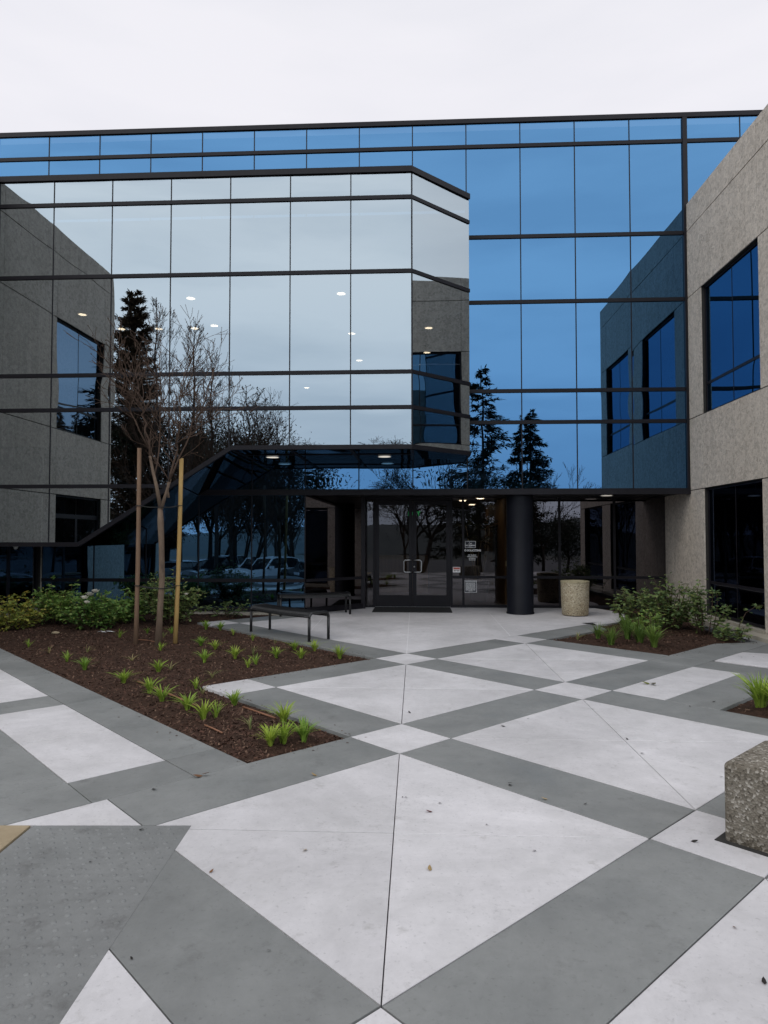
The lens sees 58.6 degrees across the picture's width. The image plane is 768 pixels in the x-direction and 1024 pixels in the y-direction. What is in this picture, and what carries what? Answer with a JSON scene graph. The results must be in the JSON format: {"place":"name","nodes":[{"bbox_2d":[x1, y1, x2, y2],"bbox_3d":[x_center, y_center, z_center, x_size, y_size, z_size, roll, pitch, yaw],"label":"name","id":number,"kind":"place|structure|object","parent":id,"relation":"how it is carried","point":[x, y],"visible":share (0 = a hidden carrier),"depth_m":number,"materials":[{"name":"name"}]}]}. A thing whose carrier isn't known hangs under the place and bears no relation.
{"place":"outdoors","nodes":[
{"label":"outdoors","id":0,"kind":"place"},
{"bbox_2d":[0,586,767,1023],"bbox_3d":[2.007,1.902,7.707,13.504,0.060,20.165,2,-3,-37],"label":"plaza pavement","id":1,"kind":"structure","parent":0,"point":[618,897],"depth_m":3.77,"materials":[{"name":"white concrete"}]},
{"bbox_2d":[0,825,29,852],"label":"tan kerb","id":2,"kind":"structure","parent":1,"relation":"on","point":[10,834],"depth_m":3.67,"materials":[{"name":"concrete"}]},
{"bbox_2d":[0,826,190,1023],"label":"kerb ramp","id":3,"kind":"structure","parent":1,"relation":"on","point":[67,908],"depth_m":2.99,"materials":[{"name":"concrete"}]},
{"bbox_2d":[0,613,368,762],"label":"mulch","id":4,"kind":"object","parent":1,"relation":"in","point":[199,694],"visible":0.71,"depth_m":8.16,"materials":[{"name":"brown wood"}]},
{"bbox_2d":[0,591,51,630],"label":"rose bush","id":5,"kind":"object","parent":4,"relation":"on","point":[20,616],"visible":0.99,"depth_m":11.58,"materials":[{"name":"plant"}]},
{"bbox_2d":[27,575,83,624],"bbox_3d":[-5.878,1.595,12.322,1.044,0.927,0.859,-2,-3,42],"label":"rose bush","id":6,"kind":"object","parent":4,"relation":"on","point":[56,602],"visible":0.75,"depth_m":12.21,"materials":[{"name":"green plant"}]},
{"bbox_2d":[61,650,71,661],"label":"lily tuft","id":7,"kind":"object","parent":4,"relation":"on","point":[66,657],"visible":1,"depth_m":8.61,"materials":[{"name":"green plant"}]},
{"bbox_2d":[75,657,95,669],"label":"lily tuft","id":8,"kind":"object","parent":4,"relation":"on","point":[85,663],"visible":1,"depth_m":8.12,"materials":[{"name":"green plant"}]},
{"bbox_2d":[53,589,133,629],"bbox_3d":[-4.971,1.690,11.696,1.313,0.803,0.959,0,-2,0],"label":"rose bush","id":9,"kind":"object","parent":4,"relation":"on","point":[86,617],"visible":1,"depth_m":11.62,"materials":[{"name":"green plant"}]},
{"bbox_2d":[109,669,136,682],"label":"lily tuft","id":10,"kind":"object","parent":4,"relation":"on","point":[124,676],"visible":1,"depth_m":7.33,"materials":[{"name":"green plant"}]},
{"bbox_2d":[103,588,153,623],"bbox_3d":[-4.696,1.725,12.510,0.871,0.682,0.770,2,-3,-44],"label":"rose bush","id":11,"kind":"object","parent":4,"relation":"on","point":[128,617],"visible":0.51,"depth_m":12.47,"materials":[{"name":"green plant"}]},
{"bbox_2d":[133,448,141,643],"bbox_3d":[-3.645,0.528,10.116,0.085,2.956,0.066,0,-2,0],"label":"tree stake","id":12,"kind":"object","parent":4,"relation":"on","point":[137,571],"visible":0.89,"depth_m":10.09,"materials":[{"name":"brown wood"}]},
{"bbox_2d":[139,677,165,693],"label":"lily tuft","id":13,"kind":"object","parent":4,"relation":"on","point":[148,685],"visible":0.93,"depth_m":6.86,"materials":[{"name":"green plant"}]},
{"bbox_2d":[148,659,167,671],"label":"lily tuft","id":14,"kind":"object","parent":4,"relation":"on","point":[157,667],"visible":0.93,"depth_m":8.00,"materials":[{"name":"green plant"}]},
{"bbox_2d":[140,683,177,701],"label":"lily tuft","id":15,"kind":"object","parent":4,"relation":"on","point":[161,696],"visible":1,"depth_m":6.57,"materials":[{"name":"green plant"}]},
{"bbox_2d":[156,643,165,650],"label":"lily tuft","id":16,"kind":"object","parent":4,"relation":"on","point":[160,645],"visible":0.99,"depth_m":9.38,"materials":[{"name":"green plant"}]},
{"bbox_2d":[65,305,257,645],"bbox_3d":[-3.019,-0.631,9.930,2.562,5.242,1.996,0,-2,0],"label":"young tree","id":17,"kind":"object","parent":4,"relation":"on","point":[160,602],"visible":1,"depth_m":9.94,"materials":[{"name":"brown plant"}]},
{"bbox_2d":[134,585,179,588],"bbox_3d":[-3.349,1.097,10.020,0.680,0.042,0.238,0,-2,0],"label":"tree tie","id":18,"kind":"object","parent":17,"relation":"attached to","point":[155,587],"visible":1,"depth_m":10.03,"materials":[{"name":"black rubber"}]},
{"bbox_2d":[136,505,182,507],"bbox_3d":[-3.328,-0.082,10.061,0.702,0.041,0.238,0,-2,0],"label":"tree tie","id":19,"kind":"object","parent":17,"relation":"attached to","point":[160,507],"visible":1,"depth_m":10.04,"materials":[{"name":"black rubber"}]},
{"bbox_2d":[137,681,199,706],"bbox_3d":[-2.158,1.804,6.814,0.052,0.033,1.450,2,-3,-41],"label":"drip line","id":20,"kind":"object","parent":4,"relation":"on","point":[169,693],"visible":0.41,"depth_m":6.73,"materials":[{"name":"brown plastic"}]},
{"bbox_2d":[139,569,207,625],"bbox_3d":[-3.792,1.491,12.168,1.333,1.124,0.973,0,-2,0],"label":"rose bush","id":21,"kind":"object","parent":4,"relation":"on","point":[168,609],"visible":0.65,"depth_m":12.13,"materials":[{"name":"green plant"}]},
{"bbox_2d":[173,458,183,643],"bbox_3d":[-3.043,0.604,10.113,0.132,2.805,0.066,0,-2,0],"label":"tree stake","id":22,"kind":"object","parent":4,"relation":"on","point":[178,572],"visible":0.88,"depth_m":10.09,"materials":[{"name":"brown wood"}]},
{"bbox_2d":[165,692,200,710],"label":"lily tuft","id":23,"kind":"object","parent":4,"relation":"on","point":[186,702],"visible":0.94,"depth_m":6.23,"materials":[{"name":"green plant"}]},
{"bbox_2d":[191,678,205,688],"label":"lily tuft","id":24,"kind":"object","parent":4,"relation":"on","point":[195,684],"visible":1,"depth_m":7.26,"materials":[{"name":"green plant"}]},
{"bbox_2d":[191,636,207,645],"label":"lily tuft","id":25,"kind":"object","parent":4,"relation":"on","point":[201,641],"visible":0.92,"depth_m":9.74,"materials":[{"name":"green plant"}]},
{"bbox_2d":[194,649,212,662],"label":"lily tuft","id":26,"kind":"object","parent":4,"relation":"on","point":[204,656],"visible":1,"depth_m":8.50,"materials":[{"name":"green plant"}]},
{"bbox_2d":[188,700,220,719],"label":"lily tuft","id":27,"kind":"object","parent":4,"relation":"on","point":[203,712],"visible":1,"depth_m":5.92,"materials":[{"name":"green plant"}]},
{"bbox_2d":[201,620,212,628],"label":"lily tuft","id":28,"kind":"object","parent":4,"relation":"on","point":[206,625],"visible":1,"depth_m":11.52,"materials":[{"name":"green plant"}]},
{"bbox_2d":[204,724,222,733],"bbox_3d":[-1.409,1.793,5.658,0.020,0.016,0.307,2,-3,-41],"label":"stick","id":29,"kind":"object","parent":4,"relation":"on","point":[213,728],"visible":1,"depth_m":5.65,"materials":[{"name":"brown wood"}]},
{"bbox_2d":[206,639,222,649],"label":"lily tuft","id":30,"kind":"object","parent":4,"relation":"on","point":[214,645],"visible":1,"depth_m":9.42,"materials":[{"name":"green plant"}]},
{"bbox_2d":[210,701,226,716],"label":"lily tuft","id":31,"kind":"object","parent":4,"relation":"on","point":[216,711],"visible":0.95,"depth_m":5.99,"materials":[{"name":"green plant"}]},
{"bbox_2d":[214,622,223,630],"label":"lily tuft","id":32,"kind":"object","parent":4,"relation":"on","point":[220,625],"visible":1,"depth_m":11.37,"materials":[{"name":"green plant"}]},
{"bbox_2d":[201,599,250,617],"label":"rose bush","id":33,"kind":"object","parent":4,"relation":"on","point":[230,611],"visible":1,"depth_m":13.38,"materials":[{"name":"green plant"}]},
{"bbox_2d":[225,645,240,658],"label":"lily tuft","id":34,"kind":"object","parent":4,"relation":"on","point":[235,652],"visible":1,"depth_m":8.73,"materials":[{"name":"green plant"}]},
{"bbox_2d":[224,688,243,705],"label":"lily tuft","id":35,"kind":"object","parent":4,"relation":"on","point":[234,698],"visible":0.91,"depth_m":6.46,"materials":[{"name":"green plant"}]},
{"bbox_2d":[244,657,253,667],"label":"lily tuft","id":36,"kind":"object","parent":4,"relation":"on","point":[247,663],"visible":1,"depth_m":8.24,"materials":[{"name":"green plant"}]},
{"bbox_2d":[236,715,264,728],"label":"lily tuft","id":37,"kind":"object","parent":4,"relation":"on","point":[249,723],"visible":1,"depth_m":5.66,"materials":[{"name":"green plant"}]},
{"bbox_2d":[249,653,260,664],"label":"lily tuft","id":38,"kind":"object","parent":4,"relation":"on","point":[255,661],"visible":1,"depth_m":8.40,"materials":[{"name":"green plant"}]},
{"bbox_2d":[242,706,275,718],"bbox_3d":[-1.135,1.814,6.200,0.017,0.019,0.534,2,-3,-43],"label":"drip line","id":39,"kind":"object","parent":4,"relation":"on","point":[258,712],"visible":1,"depth_m":6.19,"materials":[{"name":"brown plastic"}]},
{"bbox_2d":[251,723,292,745],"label":"lily tuft","id":40,"kind":"object","parent":4,"relation":"on","point":[271,735],"visible":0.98,"depth_m":5.23,"materials":[{"name":"green plant"}]},
{"bbox_2d":[271,645,283,657],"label":"lily tuft","id":41,"kind":"object","parent":4,"relation":"on","point":[276,653],"visible":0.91,"depth_m":8.84,"materials":[{"name":"green plant"}]},
{"bbox_2d":[261,701,299,721],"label":"lily tuft","id":42,"kind":"object","parent":4,"relation":"on","point":[284,713],"visible":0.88,"depth_m":5.92,"materials":[{"name":"green plant"}]},
{"bbox_2d":[258,718,309,744],"bbox_3d":[-0.754,1.693,5.256,0.392,0.197,0.293,-1,-2,30],"label":"lily tuft","id":43,"kind":"object","parent":4,"relation":"on","point":[283,739],"visible":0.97,"depth_m":5.27,"materials":[{"name":"green plant"}]},
{"bbox_2d":[284,642,301,649],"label":"lily tuft","id":44,"kind":"object","parent":4,"relation":"on","point":[294,646],"visible":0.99,"depth_m":9.40,"materials":[{"name":"green plant"}]},
{"bbox_2d":[291,647,307,658],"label":"lily tuft","id":45,"kind":"object","parent":4,"relation":"on","point":[300,655],"visible":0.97,"depth_m":8.78,"materials":[{"name":"green plant"}]},
{"bbox_2d":[283,717,326,742],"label":"lily tuft","id":46,"kind":"object","parent":4,"relation":"on","point":[303,732],"visible":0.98,"depth_m":5.36,"materials":[{"name":"green plant"}]},
{"bbox_2d":[307,640,321,650],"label":"lily tuft","id":47,"kind":"object","parent":4,"relation":"on","point":[314,647],"visible":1,"depth_m":9.31,"materials":[{"name":"green plant"}]},
{"bbox_2d":[328,644,351,658],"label":"lily tuft","id":48,"kind":"object","parent":4,"relation":"on","point":[339,652],"visible":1,"depth_m":8.92,"materials":[{"name":"green plant"}]},
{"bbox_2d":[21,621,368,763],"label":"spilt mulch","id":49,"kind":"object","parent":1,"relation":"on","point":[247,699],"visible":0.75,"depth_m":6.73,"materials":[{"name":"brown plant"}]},
{"bbox_2d":[187,611,276,614],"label":"wall kerb","id":50,"kind":"structure","parent":1,"relation":"on","point":[243,613],"depth_m":13.97,"materials":[{"name":"concrete"}]},
{"bbox_2d":[250,603,329,641],"bbox_3d":[-1.545,1.763,11.050,0.430,0.452,1.607,2,-3,-45],"label":"bench","id":51,"kind":"object","parent":1,"relation":"on","point":[270,609],"visible":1,"depth_m":10.82,"materials":[{"name":"black metal"}]},
{"bbox_2d":[277,591,350,616],"bbox_3d":[-1.430,1.867,14.013,1.473,0.452,0.430,1,-2,-16],"label":"bench","id":52,"kind":"object","parent":1,"relation":"on","point":[346,594],"visible":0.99,"depth_m":13.94,"materials":[{"name":"black metal"}]},
{"bbox_2d":[0,104,767,634],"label":"office building","id":53,"kind":"structure","parent":1,"relation":"on","point":[528,356],"depth_m":13.74,"materials":[{"name":"concrete"},{"name":"bronze metal"},{"name":"blue and silver mirror glass"}]},
{"bbox_2d":[0,547,40,616],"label":"window","id":54,"kind":"structure","parent":53,"relation":"in","point":[18,567],"depth_m":13.72,"materials":[{"name":"black glass"}]},
{"bbox_2d":[377,455,391,457],"bbox_3d":[0.010,-1.093,13.502,0.300,0.013,0.300,0,-2,3],"label":"ceiling light","id":55,"kind":"object","parent":53,"relation":"attached to","point":[384,456],"visible":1,"depth_m":13.45,"materials":[{"name":"metal"}]},
{"bbox_2d":[375,501,412,605],"bbox_3d":[0.225,0.934,15.413,0.839,2.375,0.113,0,-2,3],"label":"entrance door","id":56,"kind":"structure","parent":53,"relation":"in","point":[393,519],"depth_m":15.44,"materials":[{"name":"glass"}]},
{"bbox_2d":[413,501,449,606],"bbox_3d":[1.063,0.932,15.371,0.839,2.375,0.113,0,-2,3],"label":"entrance door","id":57,"kind":"structure","parent":53,"relation":"in","point":[431,519],"depth_m":15.40,"materials":[{"name":"glass"}]},
{"bbox_2d":[453,567,459,571],"bbox_3d":[1.629,1.295,15.356,0.166,0.120,0.006,0,-2,3],"label":"alarm sticker","id":58,"kind":"object","parent":53,"relation":"attached to","point":[456,569],"visible":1,"depth_m":15.36,"materials":[{"name":"white plastic"}]},
{"bbox_2d":[465,541,475,547],"bbox_3d":[1.938,0.729,15.357,0.236,0.150,0.014,0,-2,3],"label":"window sign","id":59,"kind":"object","parent":53,"relation":"attached to","point":[470,544],"visible":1,"depth_m":15.36,"materials":[{"name":"plastic"}]},
{"bbox_2d":[465,581,476,591],"bbox_3d":[1.938,1.669,15.328,0.276,0.260,0.006,0,-2,3],"label":"notice sign","id":60,"kind":"object","parent":53,"relation":"attached to","point":[470,586],"visible":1,"depth_m":15.32,"materials":[{"name":"paper"}]},
{"bbox_2d":[704,240,761,412],"bbox_3d":[6.167,-3.163,12.088,0.050,2.470,2.230,0,-2,3],"label":"window","id":61,"kind":"structure","parent":53,"relation":"in","point":[731,299],"depth_m":12.06,"materials":[{"name":"blue glass"}]},
{"bbox_2d":[705,479,764,633],"bbox_3d":[6.127,0.762,11.953,0.170,2.515,2.230,0,-2,3],"label":"window","id":62,"kind":"structure","parent":53,"relation":"in","point":[735,511],"depth_m":11.89,"materials":[{"name":"black glass"}]},
{"bbox_2d":[307,612,507,652],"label":"pavement joints","id":63,"kind":"object","parent":1,"relation":"on","point":[408,626],"visible":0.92,"depth_m":12.16,"materials":[{"name":"grey concrete"}]},
{"bbox_2d":[372,607,451,612],"bbox_3d":[0.612,2.111,14.812,1.680,0.017,1.000,0,-2,3],"label":"door mat","id":64,"kind":"object","parent":1,"relation":"on","point":[418,609],"depth_m":14.74,"materials":[{"name":"rubber"}]},
{"bbox_2d":[560,580,589,616],"bbox_3d":[3.860,1.736,13.828,0.570,0.700,0.570,0,-2,0],"label":"litter bin","id":65,"kind":"object","parent":1,"relation":"on","point":[574,598],"visible":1,"depth_m":13.60,"materials":[{"name":"beige concrete"}]},
{"bbox_2d":[554,609,744,655],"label":"mulch","id":66,"kind":"object","parent":1,"relation":"in","point":[627,640],"visible":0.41,"depth_m":10.51,"materials":[{"name":"brown plant"}]},
{"bbox_2d":[588,622,610,638],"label":"lily tuft","id":67,"kind":"object","parent":66,"relation":"on","point":[597,635],"visible":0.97,"depth_m":10.49,"materials":[{"name":"green plant"}]},
{"bbox_2d":[595,626,626,644],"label":"lily tuft","id":68,"kind":"object","parent":66,"relation":"on","point":[610,636],"visible":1,"depth_m":10.04,"materials":[{"name":"green plant"}]},
{"bbox_2d":[614,613,636,628],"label":"lily tuft","id":69,"kind":"object","parent":66,"relation":"on","point":[621,621],"visible":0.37,"depth_m":11.48,"materials":[{"name":"green plant"}]},
{"bbox_2d":[609,616,644,639],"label":"lily tuft","id":70,"kind":"object","parent":66,"relation":"on","point":[628,634],"visible":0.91,"depth_m":10.54,"materials":[{"name":"green plant"}]},
{"bbox_2d":[606,582,655,623],"bbox_3d":[4.418,1.659,12.195,0.904,0.838,0.793,-1,-2,35],"label":"rose bush","id":71,"kind":"object","parent":66,"relation":"on","point":[626,608],"visible":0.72,"depth_m":12.09,"materials":[{"name":"green plant"}]},
{"bbox_2d":[623,623,650,642],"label":"lily tuft","id":72,"kind":"object","parent":66,"relation":"on","point":[639,633],"visible":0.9,"depth_m":10.17,"materials":[{"name":"green plant"}]},
{"bbox_2d":[633,617,646,628],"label":"lily tuft","id":73,"kind":"object","parent":66,"relation":"on","point":[637,624],"visible":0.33,"depth_m":11.08,"materials":[{"name":"green plant"}]},
{"bbox_2d":[630,608,666,634],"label":"rose bush","id":74,"kind":"object","parent":66,"relation":"on","point":[648,621],"visible":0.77,"depth_m":10.86,"materials":[{"name":"green plant"}]},
{"bbox_2d":[641,623,668,647],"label":"lily tuft","id":75,"kind":"object","parent":66,"relation":"on","point":[653,637],"visible":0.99,"depth_m":9.74,"materials":[{"name":"green plant"}]},
{"bbox_2d":[632,572,704,629],"bbox_3d":[4.787,1.528,11.638,1.042,1.016,1.002,1,-2,-28],"label":"rose bush","id":76,"kind":"object","parent":66,"relation":"on","point":[679,614],"visible":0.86,"depth_m":11.57,"materials":[{"name":"green plant"}]},
{"bbox_2d":[682,579,735,635],"bbox_3d":[5.247,1.544,11.078,0.871,0.938,0.689,0,-2,0],"label":"rose bush","id":77,"kind":"object","parent":66,"relation":"on","point":[697,612],"visible":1,"depth_m":11.01,"materials":[{"name":"green plant"}]},
{"bbox_2d":[712,617,753,641],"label":"rose bush","id":78,"kind":"object","parent":66,"relation":"on","point":[739,632],"visible":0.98,"depth_m":10.37,"materials":[{"name":"green plant"}]},
{"bbox_2d":[701,625,756,642],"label":"gravel","id":79,"kind":"structure","parent":1,"relation":"on","point":[707,629],"depth_m":11.05,"materials":[{"name":"stone"}]},
{"bbox_2d":[737,602,764,634],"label":"rose sprig","id":80,"kind":"object","parent":79,"relation":"on","point":[755,605],"visible":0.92,"depth_m":11.04,"materials":[{"name":"green plant"}]},
{"bbox_2d":[691,616,767,642],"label":"wall kerb","id":81,"kind":"structure","parent":1,"relation":"on","point":[760,637],"depth_m":10.96,"materials":[{"name":"concrete"}]},
{"bbox_2d":[714,741,767,856],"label":"concrete block","id":82,"kind":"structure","parent":1,"relation":"on","point":[746,798],"depth_m":3.54,"materials":[{"name":"grey concrete"}]},
{"bbox_2d":[726,699,767,718],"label":"mulch","id":83,"kind":"object","parent":1,"relation":"in","point":[750,707],"visible":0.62,"depth_m":6.43,"materials":[{"name":"brown plant"}]},
{"bbox_2d":[732,672,767,707],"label":"lily tuft","id":84,"kind":"object","parent":83,"relation":"on","point":[759,697],"visible":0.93,"depth_m":6.33,"materials":[{"name":"green plant"}]},
{"bbox_2d":[748,678,767,695],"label":"lily tuft","id":85,"kind":"object","parent":83,"relation":"on","point":[762,689],"visible":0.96,"depth_m":6.25,"materials":[{"name":"green plant"}]},
{"bbox_2d":[0,0,767,132],"label":"sky","id":86,"kind":"structure","parent":0,"point":[66,65],"materials":[{"name":"white"}]}
]}

